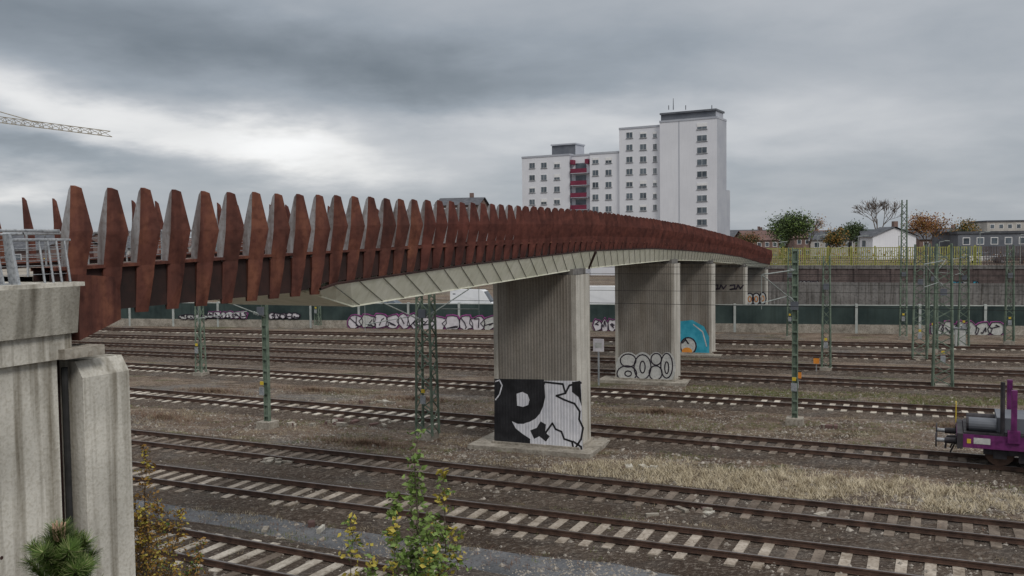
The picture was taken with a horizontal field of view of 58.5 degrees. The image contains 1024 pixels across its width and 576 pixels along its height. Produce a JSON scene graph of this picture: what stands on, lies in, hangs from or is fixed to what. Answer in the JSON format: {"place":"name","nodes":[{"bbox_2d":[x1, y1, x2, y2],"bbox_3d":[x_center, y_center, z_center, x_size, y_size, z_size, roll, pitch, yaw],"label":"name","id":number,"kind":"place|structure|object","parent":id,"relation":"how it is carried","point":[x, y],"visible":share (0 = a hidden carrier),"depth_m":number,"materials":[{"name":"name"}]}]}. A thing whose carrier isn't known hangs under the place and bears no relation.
{"place":"outdoors","nodes":[
{"label":"outdoors","id":0,"kind":"place"},
{"bbox_2d":[92,234,97,241],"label":"house","id":1,"kind":"structure","parent":0,"point":[95,235],"depth_m":152.26,"materials":[{"name":"brick"}]},
{"bbox_2d":[125,233,130,254],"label":"house","id":2,"kind":"structure","parent":0,"point":[128,243],"depth_m":169.83,"materials":[{"name":"stone"}]},
{"bbox_2d":[130,238,190,253],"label":"house","id":3,"kind":"structure","parent":0,"point":[189,244],"depth_m":160.72,"materials":[{"name":"tile"}]},
{"bbox_2d":[384,300,400,302],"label":"parked car","id":4,"kind":"object","parent":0,"point":[395,301],"visible":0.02,"depth_m":96.56,"materials":[{"name":"grey metal"}]},
{"bbox_2d":[133,499,675,575],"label":"service path","id":5,"kind":"structure","parent":0,"point":[476,561],"depth_m":24.08,"materials":[{"name":"grey gravel"}]},
{"bbox_2d":[433,193,488,285],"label":"house","id":6,"kind":"structure","parent":0,"point":[477,201],"depth_m":172.11,"materials":[{"name":"brick"}]},
{"bbox_2d":[450,289,492,302],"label":"parked van","id":7,"kind":"object","parent":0,"point":[483,295],"visible":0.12,"depth_m":96.40,"materials":[{"name":"white metal"}]},
{"bbox_2d":[0,0,1023,237],"label":"sky","id":8,"kind":"structure","parent":0,"point":[830,107],"materials":[{"name":"grey"}]},
{"bbox_2d":[89,250,1023,523],"bbox_3d":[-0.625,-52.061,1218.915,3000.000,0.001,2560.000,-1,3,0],"label":"ground","id":9,"kind":"structure","parent":0,"point":[175,384],"depth_m":42.11,"materials":[{"name":"gravel"}]},
{"bbox_2d":[4,235,97,260],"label":"house","id":10,"kind":"structure","parent":9,"relation":"on","point":[19,245],"depth_m":109.32,"materials":[{"name":"brick"}]},
{"bbox_2d":[0,111,111,136],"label":"tower crane","id":11,"kind":"object","parent":9,"relation":"on","point":[37,122],"visible":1,"depth_m":120.98,"materials":[{"name":"metal"}]},
{"bbox_2d":[13,516,103,575],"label":"pine tree","id":12,"kind":"object","parent":9,"relation":"on","point":[62,550],"visible":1,"depth_m":6.02,"materials":[{"name":"green plant"}]},
{"bbox_2d":[0,281,135,575],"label":"concrete abutment","id":13,"kind":"object","parent":9,"relation":"on","point":[65,438],"visible":0.89,"depth_m":12.90,"materials":[{"name":"concrete"}]},
{"bbox_2d":[0,229,71,284],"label":"steel railing","id":14,"kind":"object","parent":13,"relation":"on","point":[11,266],"visible":0.97,"depth_m":12.60,"materials":[{"name":"silver metal"}]},
{"bbox_2d":[0,185,772,340],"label":"footbridge","id":15,"kind":"object","parent":13,"relation":"on","point":[334,254],"visible":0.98,"depth_m":19.48,"materials":[{"name":"orange metal"}]},
{"bbox_2d":[133,444,191,575],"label":"autumn shrub","id":16,"kind":"object","parent":9,"relation":"on","point":[146,538],"visible":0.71,"depth_m":15.52,"materials":[{"name":"brown plant"}]},
{"bbox_2d":[135,509,211,575],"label":"autumn shrub","id":17,"kind":"object","parent":9,"relation":"on","point":[193,567],"visible":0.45,"depth_m":16.61,"materials":[{"name":"bark"},{"name":"orange-brown leaf"},{"name":"yellow leaf"}]},
{"bbox_2d":[192,305,209,375],"bbox_3d":[-19.943,2.435,54.991,0.824,6.601,3.562,1,3,34],"label":"catenary mast","id":18,"kind":"object","parent":9,"relation":"on","point":[200,372],"visible":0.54,"depth_m":56.05,"materials":[{"name":"metal"}]},
{"bbox_2d":[198,304,278,429],"bbox_3d":[-11.572,2.724,38.965,0.824,7.400,3.562,1,3,34],"label":"catenary mast","id":19,"kind":"object","parent":9,"relation":"on","point":[268,422],"visible":0.64,"depth_m":40.05,"materials":[{"name":"metal"}]},
{"bbox_2d":[313,306,322,328],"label":"catenary mast","id":20,"kind":"object","parent":9,"relation":"on","point":[317,326],"visible":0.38,"depth_m":87.80,"materials":[{"name":"metal"}]},
{"bbox_2d":[134,515,506,575],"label":"railway track","id":21,"kind":"structure","parent":9,"relation":"on","point":[325,561],"depth_m":23.05,"materials":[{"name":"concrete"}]},
{"bbox_2d":[337,512,366,575],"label":"birch sapling","id":22,"kind":"object","parent":9,"relation":"on","point":[352,551],"visible":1,"depth_m":12.47,"materials":[{"name":"green plant"}]},
{"bbox_2d":[363,510,440,575],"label":"birch sapling","id":23,"kind":"object","parent":9,"relation":"on","point":[391,531],"visible":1,"depth_m":11.73,"materials":[{"name":"yellow plant"}]},
{"bbox_2d":[381,427,448,575],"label":"birch sapling","id":24,"kind":"object","parent":9,"relation":"on","point":[415,554],"visible":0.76,"depth_m":12.13,"materials":[{"name":"green plant"}]},
{"bbox_2d":[364,286,478,440],"bbox_3d":[-3.504,2.754,37.405,0.959,7.301,6.281,1,3,33],"label":"catenary mast","id":25,"kind":"object","parent":9,"relation":"on","point":[432,433],"visible":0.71,"depth_m":37.29,"materials":[{"name":"metal"}]},
{"bbox_2d":[423,467,471,575],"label":"birch sapling","id":26,"kind":"object","parent":9,"relation":"on","point":[446,532],"visible":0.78,"depth_m":12.76,"materials":[{"name":"green plant"}]},
{"bbox_2d":[467,268,609,458],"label":"bridge pier","id":27,"kind":"structure","parent":9,"relation":"on","point":[542,395],"depth_m":35.15,"materials":[{"name":"concrete"}]},
{"bbox_2d":[71,341,1023,382],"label":"railway track","id":28,"kind":"structure","parent":9,"relation":"on","point":[924,373],"depth_m":58.53,"materials":[{"name":"metal"}]},
{"bbox_2d":[71,334,1023,366],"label":"railway track","id":29,"kind":"structure","parent":9,"relation":"on","point":[1000,361],"depth_m":68.36,"materials":[{"name":"metal"}]},
{"bbox_2d":[261,400,837,533],"bbox_3d":[-0.402,6.227,33.670,23.041,0.257,19.934,0,3,21],"label":"concrete rubble","id":30,"kind":"object","parent":9,"relation":"on","point":[339,422],"visible":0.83,"depth_m":33.24,"materials":[{"name":"concrete"}]},
{"bbox_2d":[93,327,1023,353],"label":"railway track","id":31,"kind":"structure","parent":9,"relation":"on","point":[885,346],"depth_m":74.96,"materials":[{"name":"metal"}]},
{"bbox_2d":[125,362,995,423],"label":"railway track","id":32,"kind":"structure","parent":9,"relation":"on","point":[817,408],"depth_m":46.06,"materials":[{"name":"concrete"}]},
{"bbox_2d":[105,349,1023,399],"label":"railway track","id":33,"kind":"structure","parent":9,"relation":"on","point":[821,384],"depth_m":53.30,"materials":[{"name":"metal"}]},
{"bbox_2d":[109,302,1023,334],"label":"noise barrier","id":34,"kind":"object","parent":9,"relation":"on","point":[865,319],"visible":0.45,"depth_m":79.78,"materials":[{"name":"concrete"}]},
{"bbox_2d":[130,387,1023,484],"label":"railway track","id":35,"kind":"structure","parent":9,"relation":"on","point":[673,441],"depth_m":35.69,"materials":[{"name":"brown metal"}]},
{"bbox_2d":[935,379,1023,465],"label":"flat wagon","id":36,"kind":"object","parent":35,"relation":"on","point":[997,436],"visible":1,"depth_m":30.61,"materials":[{"name":"purple metal"}]},
{"bbox_2d":[130,383,1023,569],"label":"dead brambles","id":37,"kind":"object","parent":9,"relation":"on","point":[365,442],"visible":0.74,"depth_m":40.47,"materials":[{"name":"brown plant"}]},
{"bbox_2d":[130,384,1023,567],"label":"green weeds","id":38,"kind":"object","parent":9,"relation":"on","point":[830,398],"visible":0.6,"depth_m":42.05,"materials":[{"name":"green plant"}]},
{"bbox_2d":[131,428,1023,563],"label":"railway track","id":39,"kind":"structure","parent":9,"relation":"on","point":[796,513],"depth_m":28.06,"materials":[{"name":"metal"}]},
{"bbox_2d":[131,389,1023,562],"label":"dry grass","id":40,"kind":"structure","parent":9,"relation":"on","point":[809,490],"depth_m":29.87,"materials":[{"name":"beige plant"}]},
{"bbox_2d":[131,382,1023,575],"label":"loose ballast stones","id":41,"kind":"object","parent":9,"relation":"on","point":[652,573],"visible":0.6,"depth_m":32.14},
{"bbox_2d":[132,459,1023,575],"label":"railway track","id":42,"kind":"structure","parent":9,"relation":"on","point":[676,542],"depth_m":24.78,"materials":[{"name":"metal"}]},
{"bbox_2d":[593,339,603,384],"bbox_3d":[4.834,4.137,50.999,0.600,2.600,0.110,1,3,23],"label":"track sign","id":43,"kind":"object","parent":9,"relation":"on","point":[598,345],"visible":1,"depth_m":50.95,"materials":[{"name":"metal"}]},
{"bbox_2d":[597,259,690,386],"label":"bridge pier","id":44,"kind":"structure","parent":9,"relation":"on","point":[647,342],"depth_m":51.60,"materials":[{"name":"concrete"}]},
{"bbox_2d":[678,260,722,356],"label":"bridge pier","id":45,"kind":"structure","parent":9,"relation":"on","point":[697,330],"depth_m":63.38,"materials":[{"name":"concrete"}]},
{"bbox_2d":[715,264,747,303],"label":"bridge pier","id":46,"kind":"structure","parent":9,"relation":"on","point":[731,270],"depth_m":80.84,"materials":[{"name":"concrete"}]},
{"bbox_2d":[737,229,765,244],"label":"autumn tree","id":47,"kind":"object","parent":9,"relation":"on","point":[751,238],"visible":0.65,"depth_m":198.70,"materials":[{"name":"brown plant"}]},
{"bbox_2d":[748,267,767,303],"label":"bridge pier","id":48,"kind":"structure","parent":9,"relation":"on","point":[754,292],"depth_m":96.74,"materials":[{"name":"concrete"}]},
{"bbox_2d":[761,249,803,426],"bbox_3d":[11.430,2.281,38.289,0.824,7.800,3.562,1,3,34],"label":"catenary mast","id":49,"kind":"object","parent":9,"relation":"on","point":[794,419],"visible":0.94,"depth_m":39.30,"materials":[{"name":"metal"}]},
{"bbox_2d":[785,247,792,339],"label":"catenary mast","id":50,"kind":"object","parent":9,"relation":"on","point":[787,336],"visible":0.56,"depth_m":72.97,"materials":[{"name":"metal"}]},
{"bbox_2d":[798,371,801,387],"bbox_3d":[15.298,4.921,48.891,0.360,0.990,0.240,1,3,23],"label":"track signal box","id":51,"kind":"object","parent":9,"relation":"on","point":[799,374],"visible":0.56,"depth_m":48.76,"materials":[{"name":"metal"}]},
{"bbox_2d":[813,357,819,371],"bbox_3d":[18.150,4.610,54.521,0.360,0.990,0.240,1,3,23],"label":"track signal box","id":52,"kind":"object","parent":9,"relation":"on","point":[816,360],"visible":1,"depth_m":54.43,"materials":[{"name":"metal"}]},
{"bbox_2d":[779,238,856,263],"bbox_3d":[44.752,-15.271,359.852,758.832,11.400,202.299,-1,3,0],"label":"distant tree line","id":53,"kind":"object","parent":9,"relation":"on","point":[783,245],"visible":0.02,"depth_m":319.84,"materials":[{"name":"green plant"}]},
{"bbox_2d":[820,256,832,370],"bbox_3d":[18.863,1.675,54.856,0.700,7.200,0.720,1,3,23],"label":"catenary mast","id":54,"kind":"object","parent":9,"relation":"on","point":[825,287],"visible":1,"depth_m":54.69,"materials":[{"name":"metal"}]},
{"bbox_2d":[767,265,1023,304],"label":"retaining wall","id":55,"kind":"structure","parent":9,"relation":"on","point":[988,290],"depth_m":105.82,"materials":[{"name":"grey concrete"}]},
{"bbox_2d":[798,281,978,282],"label":"wall graffiti","id":56,"kind":"object","parent":55,"relation":"attached to","point":[897,282],"depth_m":102.76,"materials":[{"name":"paint"}]},
{"bbox_2d":[767,245,1023,264],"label":"palisade fence","id":57,"kind":"object","parent":55,"relation":"on","point":[804,256],"visible":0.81,"depth_m":105.58,"materials":[{"name":"metal"}]},
{"bbox_2d":[898,200,907,339],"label":"catenary mast","id":58,"kind":"object","parent":9,"relation":"on","point":[900,335],"visible":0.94,"depth_m":71.83,"materials":[{"name":"metal"}]},
{"bbox_2d":[911,244,927,359],"bbox_3d":[26.473,1.064,59.313,0.987,7.801,0.818,1,3,23],"label":"catenary mast","id":59,"kind":"object","parent":9,"relation":"on","point":[920,336],"visible":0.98,"depth_m":59.05,"materials":[{"name":"metal"}]},
{"bbox_2d":[928,244,947,352],"bbox_3d":[30.084,0.752,64.760,0.824,7.800,3.562,1,3,34],"label":"catenary mast","id":60,"kind":"object","parent":9,"relation":"on","point":[929,307],"visible":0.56,"depth_m":63.45,"materials":[{"name":"metal"}]},
{"bbox_2d":[924,243,953,386],"bbox_3d":[21.942,1.683,46.848,1.174,7.901,3.632,1,3,31],"label":"catenary mast","id":61,"kind":"object","parent":9,"relation":"on","point":[951,349],"visible":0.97,"depth_m":47.72,"materials":[{"name":"metal"}]},
{"bbox_2d":[403,257,1023,310],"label":"overhead wires","id":62,"kind":"object","parent":61,"relation":"hanging from","point":[824,280],"visible":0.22,"depth_m":48.64,"materials":[{"name":"metal"}]},
{"bbox_2d":[954,327,966,345],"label":"track cabinet","id":63,"kind":"object","parent":9,"relation":"on","point":[962,332],"visible":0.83,"depth_m":65.24,"materials":[{"name":"metal"}]},
{"bbox_2d":[953,246,969,345],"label":"catenary mast","id":64,"kind":"object","parent":9,"relation":"on","point":[967,295],"visible":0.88,"depth_m":65.07,"materials":[{"name":"metal"}]},
{"bbox_2d":[931,231,1023,257],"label":"warehouse","id":65,"kind":"structure","parent":9,"relation":"on","point":[984,238],"depth_m":150.21,"materials":[{"name":"stone"}]},
{"bbox_2d":[1003,245,1014,344],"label":"catenary mast","id":66,"kind":"object","parent":9,"relation":"on","point":[1010,341],"visible":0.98,"depth_m":67.57,"materials":[{"name":"metal"}]},
{"bbox_2d":[178,311,1003,334],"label":"wall graffiti","id":67,"kind":"object","parent":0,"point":[466,322],"depth_m":85.60,"materials":[{"name":"white paint"}]},
{"bbox_2d":[590,286,614,303],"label":"parked van","id":68,"kind":"object","parent":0,"point":[598,295],"visible":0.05,"depth_m":89.29,"materials":[{"name":"white metal"}]},
{"bbox_2d":[521,98,729,274],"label":"apartment tower","id":69,"kind":"structure","parent":0,"point":[671,167],"depth_m":211.28,"materials":[{"name":"white concrete"}]},
{"bbox_2d":[730,226,771,236],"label":"house","id":70,"kind":"structure","parent":0,"point":[733,233],"depth_m":263.61,"materials":[{"name":"stone"}]},
{"bbox_2d":[734,227,779,264],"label":"house","id":71,"kind":"structure","parent":0,"point":[769,243],"depth_m":240.57,"materials":[{"name":"brick"}]},
{"bbox_2d":[788,227,826,262],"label":"house","id":72,"kind":"structure","parent":0,"point":[798,243],"depth_m":250.16,"materials":[{"name":"brick"}]},
{"bbox_2d":[808,228,854,257],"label":"house","id":73,"kind":"structure","parent":0,"point":[814,243],"depth_m":195.55,"materials":[{"name":"stone"}]},
{"bbox_2d":[855,226,916,255],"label":"house","id":74,"kind":"structure","parent":0,"point":[862,232],"depth_m":183.38,"materials":[{"name":"stone"}]},
{"bbox_2d":[781,257,1023,264],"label":"terrace ground","id":75,"kind":"structure","parent":0,"point":[893,261],"depth_m":130.33,"materials":[{"name":"green plant"}]},
{"bbox_2d":[761,207,818,260],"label":"deciduous tree","id":76,"kind":"object","parent":75,"relation":"on","point":[790,225],"visible":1,"depth_m":146.14,"materials":[{"name":"green plant"}]},
{"bbox_2d":[804,213,829,259],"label":"bare tree","id":77,"kind":"object","parent":75,"relation":"on","point":[817,225],"visible":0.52,"depth_m":153.27,"materials":[{"name":"brown plant"}]},
{"bbox_2d":[817,234,827,264],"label":"street lamp","id":78,"kind":"object","parent":75,"relation":"on","point":[817,246],"visible":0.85,"depth_m":114.87,"materials":[{"name":"metal"}]},
{"bbox_2d":[820,226,849,254],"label":"deciduous tree","id":79,"kind":"object","parent":75,"relation":"on","point":[832,239],"visible":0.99,"depth_m":169.13,"materials":[{"name":"brown plant"}]},
{"bbox_2d":[833,218,866,255],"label":"deciduous tree","id":80,"kind":"object","parent":75,"relation":"on","point":[854,229],"visible":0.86,"depth_m":183.74,"materials":[{"name":"green plant"}]},
{"bbox_2d":[852,197,903,228],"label":"bare tree","id":81,"kind":"object","parent":75,"relation":"on","point":[880,205],"visible":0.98,"depth_m":159.03,"materials":[{"name":"brown plant"}]},
{"bbox_2d":[857,221,917,259],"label":"house","id":82,"kind":"structure","parent":75,"relation":"on","point":[880,237],"depth_m":149.03,"materials":[{"name":"paint"}]},
{"bbox_2d":[773,249,1023,264],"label":"hedge","id":83,"kind":"object","parent":75,"relation":"on","point":[880,261],"visible":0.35,"depth_m":110.08,"materials":[{"name":"green plant"}]},
{"bbox_2d":[902,209,958,245],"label":"autumn tree","id":84,"kind":"object","parent":75,"relation":"on","point":[923,223],"visible":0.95,"depth_m":155.00,"materials":[{"name":"brown plant"}]},
{"bbox_2d":[947,217,981,231],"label":"autumn tree","id":85,"kind":"object","parent":75,"relation":"on","point":[964,226],"visible":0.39,"depth_m":179.43,"materials":[{"name":"brown plant"}]},
{"bbox_2d":[970,252,997,261],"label":"parked car","id":86,"kind":"object","parent":75,"relation":"on","point":[982,256],"visible":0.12,"depth_m":119.32,"materials":[{"name":"white metal"}]},
{"bbox_2d":[992,252,1023,263],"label":"parked car","id":87,"kind":"object","parent":75,"relation":"on","point":[1010,258],"visible":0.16,"depth_m":116.30,"materials":[{"name":"grey metal"}]},
{"bbox_2d":[1020,234,1023,263],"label":"street lamp","id":88,"kind":"object","parent":75,"relation":"on","point":[1020,247],"visible":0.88,"depth_m":114.88,"materials":[{"name":"metal"}]},
{"bbox_2d":[911,224,975,256],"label":"house","id":89,"kind":"structure","parent":0,"point":[920,242],"depth_m":191.43,"materials":[{"name":"brick"}]},
{"bbox_2d":[969,220,1023,230],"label":"office building","id":90,"kind":"structure","parent":0,"point":[1002,225],"depth_m":239.97,"materials":[{"name":"stone"}]}
]}

